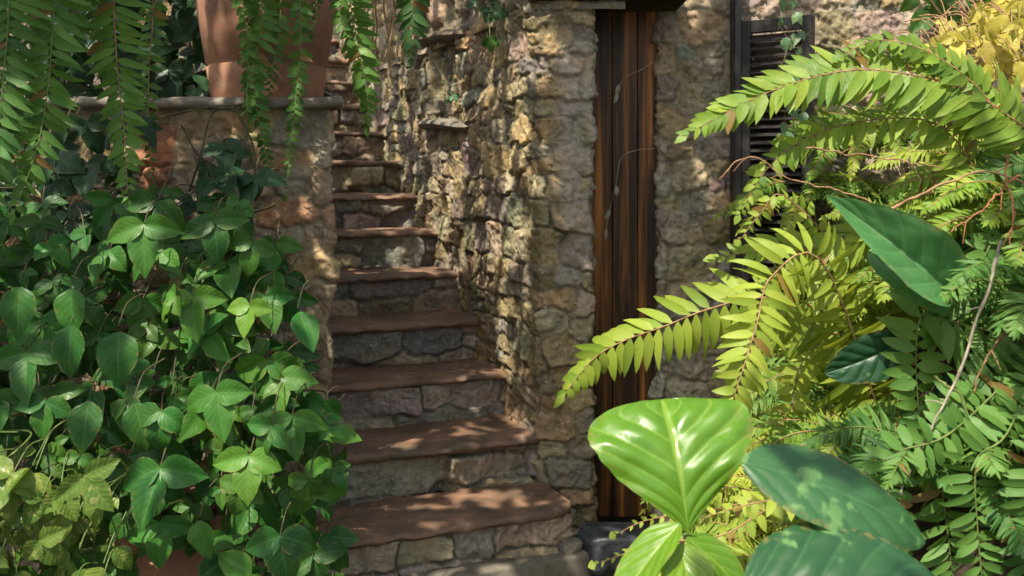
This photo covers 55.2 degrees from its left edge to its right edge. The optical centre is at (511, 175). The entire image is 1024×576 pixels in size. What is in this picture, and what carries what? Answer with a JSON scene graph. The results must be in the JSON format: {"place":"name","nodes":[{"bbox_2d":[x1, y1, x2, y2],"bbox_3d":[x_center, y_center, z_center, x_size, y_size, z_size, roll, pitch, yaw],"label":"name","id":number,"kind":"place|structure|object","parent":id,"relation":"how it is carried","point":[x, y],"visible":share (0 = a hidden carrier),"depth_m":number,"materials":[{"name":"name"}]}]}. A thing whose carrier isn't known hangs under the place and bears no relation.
{"place":"outdoors","nodes":[
{"label":"outdoors","id":0,"kind":"place"},
{"bbox_2d":[0,0,110,224],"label":"hanging fern","id":1,"kind":"object","parent":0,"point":[36,18],"visible":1,"depth_m":2.66,"materials":[{"name":"plant"}]},
{"bbox_2d":[429,490,649,575],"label":"ground","id":2,"kind":"structure","parent":0,"point":[646,525],"depth_m":4.38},
{"bbox_2d":[0,419,132,575],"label":"golden pothos","id":3,"kind":"object","parent":2,"relation":"on","point":[88,493],"visible":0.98,"depth_m":2.55,"materials":[{"name":"green plant"}]},
{"bbox_2d":[0,1,206,96],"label":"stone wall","id":4,"kind":"structure","parent":2,"relation":"on","point":[169,8],"depth_m":8.14,"materials":[{"name":"grey stone"}]},
{"bbox_2d":[115,485,223,575],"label":"terracotta pot","id":5,"kind":"object","parent":2,"relation":"on","point":[179,563],"visible":0.09,"depth_m":2.95,"materials":[{"name":"ceramic"}]},
{"bbox_2d":[0,352,361,575],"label":"trifoliate vine","id":6,"kind":"object","parent":5,"relation":"in","point":[246,485],"visible":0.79,"depth_m":2.69,"materials":[{"name":"green plant"}]},
{"bbox_2d":[0,109,340,573],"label":"planter wall","id":7,"kind":"structure","parent":2,"relation":"on","point":[305,211],"depth_m":3.55,"materials":[{"name":"stone"}]},
{"bbox_2d":[0,92,286,258],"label":"climbing vine","id":8,"kind":"object","parent":7,"relation":"attached to","point":[73,175],"visible":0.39,"depth_m":3.19,"materials":[{"name":"green plant"}]},
{"bbox_2d":[0,166,331,424],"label":"trifoliate vine","id":9,"kind":"object","parent":7,"relation":"attached to","point":[62,322],"visible":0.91,"depth_m":2.82,"materials":[{"name":"green plant"}]},
{"bbox_2d":[3,2,330,96],"bbox_3d":[-3.119,-0.936,4.978,4.569,1.525,1.179,0,0,0],"label":"dark shrub","id":10,"kind":"object","parent":7,"relation":"on","point":[170,58],"visible":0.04,"depth_m":5.14,"materials":[{"name":"green plant"}]},
{"bbox_2d":[2,96,342,110],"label":"cap slab","id":11,"kind":"structure","parent":7,"relation":"on","point":[332,103],"depth_m":3.51,"materials":[{"name":"grey stone"}]},
{"bbox_2d":[40,0,209,97],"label":"dark shrub","id":12,"kind":"object","parent":11,"relation":"on","point":[173,82],"visible":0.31,"depth_m":3.89,"materials":[{"name":"green plant"}]},
{"bbox_2d":[195,0,336,97],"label":"terracotta pot","id":13,"kind":"object","parent":11,"relation":"on","point":[218,23],"visible":0.5,"depth_m":3.67,"materials":[{"name":"ceramic"}]},
{"bbox_2d":[230,0,381,201],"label":"potted fern","id":14,"kind":"object","parent":13,"relation":"in","point":[271,29],"visible":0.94,"depth_m":3.46,"materials":[{"name":"plant"}]},
{"bbox_2d":[245,39,591,575],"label":"stone staircase","id":15,"kind":"structure","parent":2,"relation":"on","point":[456,436],"depth_m":4.09,"materials":[{"name":"brown stone"}]},
{"bbox_2d":[350,2,598,535],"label":"stone wall","id":16,"kind":"structure","parent":2,"relation":"on","point":[503,187],"depth_m":4.13,"materials":[{"name":"beige stone"}]},
{"bbox_2d":[417,29,467,46],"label":"niche lintel","id":17,"kind":"structure","parent":16,"relation":"on","point":[445,35],"depth_m":4.96,"materials":[{"name":"grey stone"}]},
{"bbox_2d":[418,118,468,131],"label":"niche sill","id":18,"kind":"structure","parent":16,"relation":"on","point":[447,124],"depth_m":4.94,"materials":[{"name":"grey stone"}]},
{"bbox_2d":[437,79,459,104],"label":"wall seedling","id":19,"kind":"object","parent":16,"relation":"attached to","point":[454,96],"depth_m":4.94,"materials":[{"name":"green plant"}]},
{"bbox_2d":[332,0,624,80],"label":"stone wall","id":20,"kind":"structure","parent":16,"relation":"on","point":[450,14],"depth_m":5.12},
{"bbox_2d":[357,0,395,100],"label":"hanging roots","id":21,"kind":"object","parent":20,"relation":"hanging from","point":[375,19],"visible":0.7,"depth_m":5.35,"materials":[{"name":"brown plant"}]},
{"bbox_2d":[394,0,504,66],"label":"hanging fern","id":22,"kind":"object","parent":20,"relation":"hanging from","point":[419,22],"visible":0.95,"depth_m":4.20,"materials":[{"name":"plant"}]},
{"bbox_2d":[468,0,507,22],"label":"creeping plant","id":23,"kind":"object","parent":20,"relation":"attached to","point":[494,11],"visible":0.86,"depth_m":4.19,"materials":[{"name":"green plant"}]},
{"bbox_2d":[481,21,500,52],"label":"wall seedling","id":24,"kind":"object","parent":16,"relation":"attached to","point":[491,42],"depth_m":4.15,"materials":[{"name":"green plant"}]},
{"bbox_2d":[528,0,686,11],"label":"lintel beam","id":25,"kind":"structure","parent":16,"relation":"on","point":[653,5],"depth_m":4.08,"materials":[{"name":"black wood"}]},
{"bbox_2d":[575,522,641,574],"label":"slate block","id":26,"kind":"structure","parent":2,"relation":"on","point":[599,546],"depth_m":3.62,"materials":[{"name":"grey stone"}]},
{"bbox_2d":[587,355,757,575],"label":"broad leaf plant","id":27,"kind":"object","parent":2,"relation":"on","point":[678,461],"visible":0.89,"depth_m":1.92,"materials":[{"name":"green plant"}]},
{"bbox_2d":[647,0,1023,524],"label":"stone wall","id":28,"kind":"structure","parent":2,"relation":"on","point":[690,39],"depth_m":4.25,"materials":[{"name":"grey stone"}]},
{"bbox_2d":[590,12,658,521],"bbox_3d":[0.434,0.305,4.293,0.468,2.450,0.135,0,0,0],"label":"wooden door","id":29,"kind":"structure","parent":28,"relation":"attached to","point":[624,279],"depth_m":4.29,"materials":[{"name":"brown wood"}]},
{"bbox_2d":[613,62,652,103],"bbox_3d":[0.519,-0.399,4.194,0.170,0.179,0.018,0,0,0],"label":"dry tendril","id":30,"kind":"object","parent":29,"relation":"attached to","point":[617,90],"visible":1,"depth_m":4.19},
{"bbox_2d":[604,148,653,238],"bbox_3d":[0.502,0.078,4.194,0.216,0.393,0.018,0,0,0],"label":"dry tendril","id":31,"kind":"object","parent":28,"relation":"attached to","point":[608,212],"visible":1,"depth_m":4.19},
{"bbox_2d":[730,0,814,349],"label":"louvered shutter","id":32,"kind":"object","parent":28,"relation":"attached to","point":[753,139],"visible":0.35,"depth_m":4.11,"materials":[{"name":"black wood"}]},
{"bbox_2d":[768,0,814,146],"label":"ivy","id":33,"kind":"object","parent":32,"relation":"attached to","point":[786,43],"visible":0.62,"depth_m":3.81,"materials":[{"name":"green plant"}]},
{"bbox_2d":[899,0,1020,45],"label":"green creeper","id":34,"kind":"object","parent":28,"relation":"attached to","point":[909,5],"visible":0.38,"depth_m":3.58,"materials":[{"name":"green plant"}]},
{"bbox_2d":[742,400,934,575],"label":"dark philodendron","id":35,"kind":"object","parent":2,"relation":"on","point":[859,523],"visible":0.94,"depth_m":1.59,"materials":[{"name":"green plant"}]},
{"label":"shade tree","id":36,"kind":"object","parent":2,"relation":"on","visible":0},
{"bbox_2d":[78,0,168,208],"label":"hanging fern","id":37,"kind":"object","parent":36,"relation":"hanging from","point":[104,59],"visible":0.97,"depth_m":2.81,"materials":[{"name":"plant"}]},
{"bbox_2d":[679,232,1023,575],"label":"planted bank","id":38,"kind":"structure","parent":0,"point":[920,553],"depth_m":2.32,"materials":[{"name":"green plant"}]},
{"bbox_2d":[638,463,747,519],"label":"sword fern","id":39,"kind":"object","parent":38,"relation":"on","point":[740,470],"visible":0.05,"depth_m":3.71,"materials":[{"name":"plant"}]},
{"bbox_2d":[588,450,855,569],"bbox_3d":[0.493,0.959,2.277,0.631,0.665,0.240,0,0,0],"label":"fern","id":40,"kind":"object","parent":38,"relation":"on","point":[773,510],"visible":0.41,"depth_m":2.29,"materials":[{"name":"plant"}]},
{"bbox_2d":[682,511,777,571],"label":"sword fern","id":41,"kind":"object","parent":38,"relation":"on","point":[742,550],"visible":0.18,"depth_m":2.85,"materials":[{"name":"plant"}]},
{"bbox_2d":[554,187,925,440],"bbox_3d":[0.647,0.450,2.586,1.046,0.836,0.400,0,0,-7],"label":"arching fern","id":42,"kind":"object","parent":38,"relation":"on","point":[784,322],"visible":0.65,"depth_m":2.65,"materials":[{"name":"plant"}]},
{"bbox_2d":[681,472,801,540],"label":"sword fern","id":43,"kind":"object","parent":38,"relation":"on","point":[734,486],"visible":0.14,"depth_m":3.06,"materials":[{"name":"plant"}]},
{"bbox_2d":[709,294,827,381],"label":"sword fern","id":44,"kind":"object","parent":38,"relation":"on","point":[746,346],"depth_m":3.68,"materials":[{"name":"plant"}]},
{"bbox_2d":[746,400,791,453],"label":"sword fern","id":45,"kind":"object","parent":38,"relation":"on","point":[759,413],"visible":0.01,"depth_m":3.62,"materials":[{"name":"plant"}]},
{"bbox_2d":[735,354,838,433],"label":"sword fern","id":46,"kind":"object","parent":38,"relation":"on","point":[814,393],"visible":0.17,"depth_m":3.35,"materials":[{"name":"plant"}]},
{"bbox_2d":[755,263,828,308],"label":"sword fern","id":47,"kind":"object","parent":38,"relation":"on","point":[774,276],"visible":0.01,"depth_m":4.02,"materials":[{"name":"plant"}]},
{"bbox_2d":[706,170,938,235],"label":"sword fern","id":48,"kind":"object","parent":38,"relation":"on","point":[789,214],"visible":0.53,"depth_m":3.95,"materials":[{"name":"plant"}]},
{"bbox_2d":[746,311,919,400],"bbox_3d":[1.048,0.604,3.087,0.682,0.335,0.921,0,0,-36],"label":"sword fern","id":49,"kind":"object","parent":38,"relation":"on","point":[772,383],"visible":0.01,"depth_m":3.11,"materials":[{"name":"plant"}]},
{"bbox_2d":[675,29,1023,231],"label":"arching fern","id":50,"kind":"object","parent":38,"relation":"on","point":[970,99],"visible":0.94,"depth_m":2.50,"materials":[{"name":"plant"}]},
{"bbox_2d":[719,156,869,201],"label":"dry twig","id":51,"kind":"object","parent":50,"relation":"attached to","point":[854,195],"visible":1,"depth_m":2.50,"materials":[{"name":"brown wood"}]},
{"bbox_2d":[806,147,942,180],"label":"dry twig","id":52,"kind":"object","parent":50,"relation":"attached to","point":[839,152],"visible":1,"depth_m":2.50,"materials":[{"name":"brown wood"}]},
{"bbox_2d":[745,398,954,530],"bbox_3d":[0.893,0.726,2.531,0.528,0.243,0.878,0,0,-29],"label":"sword fern","id":53,"kind":"object","parent":38,"relation":"on","point":[800,431],"visible":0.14,"depth_m":2.62,"materials":[{"name":"plant"}]},
{"bbox_2d":[746,102,956,184],"bbox_3d":[1.499,-0.145,3.885,1.046,0.372,0.554,0,0,0],"label":"sword fern","id":54,"kind":"object","parent":38,"relation":"on","point":[813,173],"visible":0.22,"depth_m":3.85,"materials":[{"name":"plant"}]},
{"bbox_2d":[780,197,930,289],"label":"sword fern","id":55,"kind":"object","parent":38,"relation":"on","point":[833,215],"visible":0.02,"depth_m":3.43,"materials":[{"name":"plant"}]},
{"bbox_2d":[794,180,964,238],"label":"sword fern","id":56,"kind":"object","parent":38,"relation":"on","point":[851,189],"visible":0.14,"depth_m":3.95,"materials":[{"name":"plant"}]},
{"bbox_2d":[837,102,952,173],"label":"sword fern","id":57,"kind":"object","parent":38,"relation":"on","point":[885,148],"visible":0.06,"depth_m":4.04,"materials":[{"name":"plant"}]},
{"bbox_2d":[805,266,1000,333],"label":"sword fern","id":58,"kind":"object","parent":38,"relation":"on","point":[872,282],"visible":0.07,"depth_m":2.65,"materials":[{"name":"plant"}]},
{"bbox_2d":[783,393,1023,559],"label":"sword fern","id":59,"kind":"object","parent":38,"relation":"on","point":[890,423],"visible":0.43,"depth_m":2.21,"materials":[{"name":"plant"}]},
{"bbox_2d":[825,195,994,431],"bbox_3d":[1.704,-0.138,3.678,0.425,1.744,3.404,0,0,29],"label":"climbing philodendron","id":60,"kind":"object","parent":38,"relation":"on","point":[912,258],"visible":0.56,"depth_m":2.28,"materials":[{"name":"green plant"}]},
{"bbox_2d":[821,205,1023,274],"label":"sword fern","id":61,"kind":"object","parent":38,"relation":"on","point":[966,248],"visible":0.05,"depth_m":2.80,"materials":[{"name":"plant"}]},
{"bbox_2d":[887,136,960,197],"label":"sword fern","id":62,"kind":"object","parent":38,"relation":"on","point":[909,148],"visible":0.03,"depth_m":3.44,"materials":[{"name":"plant"}]},
{"bbox_2d":[862,143,989,230],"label":"sword fern","id":63,"kind":"object","parent":38,"relation":"on","point":[914,157],"visible":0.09,"depth_m":3.12,"materials":[{"name":"plant"}]},
{"bbox_2d":[859,224,1023,575],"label":"arching fern","id":64,"kind":"object","parent":38,"relation":"on","point":[949,341],"visible":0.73,"depth_m":2.19,"materials":[{"name":"plant"}]},
{"bbox_2d":[899,240,1001,503],"bbox_3d":[0.949,0.482,2.162,0.258,0.685,0.043,0,0,0],"label":"woody twig","id":65,"kind":"object","parent":64,"relation":"attached to","point":[993,268],"visible":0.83,"depth_m":2.15,"materials":[{"name":"wood"}]},
{"bbox_2d":[934,375,1008,498],"bbox_3d":[1.042,0.640,2.140,0.229,0.405,0.035,0,0,2],"label":"green tendril","id":66,"kind":"object","parent":64,"relation":"attached to","point":[963,403],"visible":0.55,"depth_m":2.15},
{"bbox_2d":[970,314,1021,414],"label":"dead twig","id":67,"kind":"object","parent":64,"relation":"attached to","point":[993,347],"visible":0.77,"depth_m":2.20,"materials":[{"name":"brown wood"}]},
{"bbox_2d":[861,163,1023,270],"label":"sword fern","id":68,"kind":"object","parent":38,"relation":"on","point":[946,220],"visible":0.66,"depth_m":2.45,"materials":[{"name":"plant"}]},
{"bbox_2d":[891,165,1023,208],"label":"dry twig","id":69,"kind":"object","parent":68,"relation":"on","point":[933,188],"visible":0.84,"depth_m":2.35,"materials":[{"name":"brown wood"}]},
{"bbox_2d":[992,154,1015,248],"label":"dead twig","id":70,"kind":"object","parent":68,"relation":"on","point":[1007,187],"visible":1,"depth_m":2.28,"materials":[{"name":"brown wood"}]},
{"bbox_2d":[882,249,1023,340],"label":"sword fern","id":71,"kind":"object","parent":38,"relation":"on","point":[1002,302],"visible":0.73,"depth_m":2.22,"materials":[{"name":"plant"}]},
{"bbox_2d":[888,129,1023,214],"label":"sword fern","id":72,"kind":"object","parent":38,"relation":"on","point":[929,168],"visible":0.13,"depth_m":2.70,"materials":[{"name":"plant"}]},
{"bbox_2d":[897,0,1023,141],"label":"yellow creeper","id":73,"kind":"object","parent":38,"relation":"on","point":[995,23],"visible":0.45,"depth_m":2.87,"materials":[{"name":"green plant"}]},
{"bbox_2d":[932,124,1023,196],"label":"sword fern","id":74,"kind":"object","parent":38,"relation":"on","point":[979,149],"visible":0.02,"depth_m":2.73,"materials":[{"name":"plant"}]},
{"bbox_2d":[950,175,1020,243],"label":"dead twig","id":75,"kind":"object","parent":38,"relation":"on","point":[1001,192],"visible":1,"depth_m":2.30,"materials":[{"name":"brown wood"}]},
{"bbox_2d":[959,152,1023,212],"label":"sword fern","id":76,"kind":"object","parent":38,"relation":"on","point":[1016,195],"visible":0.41,"depth_m":2.46,"materials":[{"name":"plant"}]}
]}

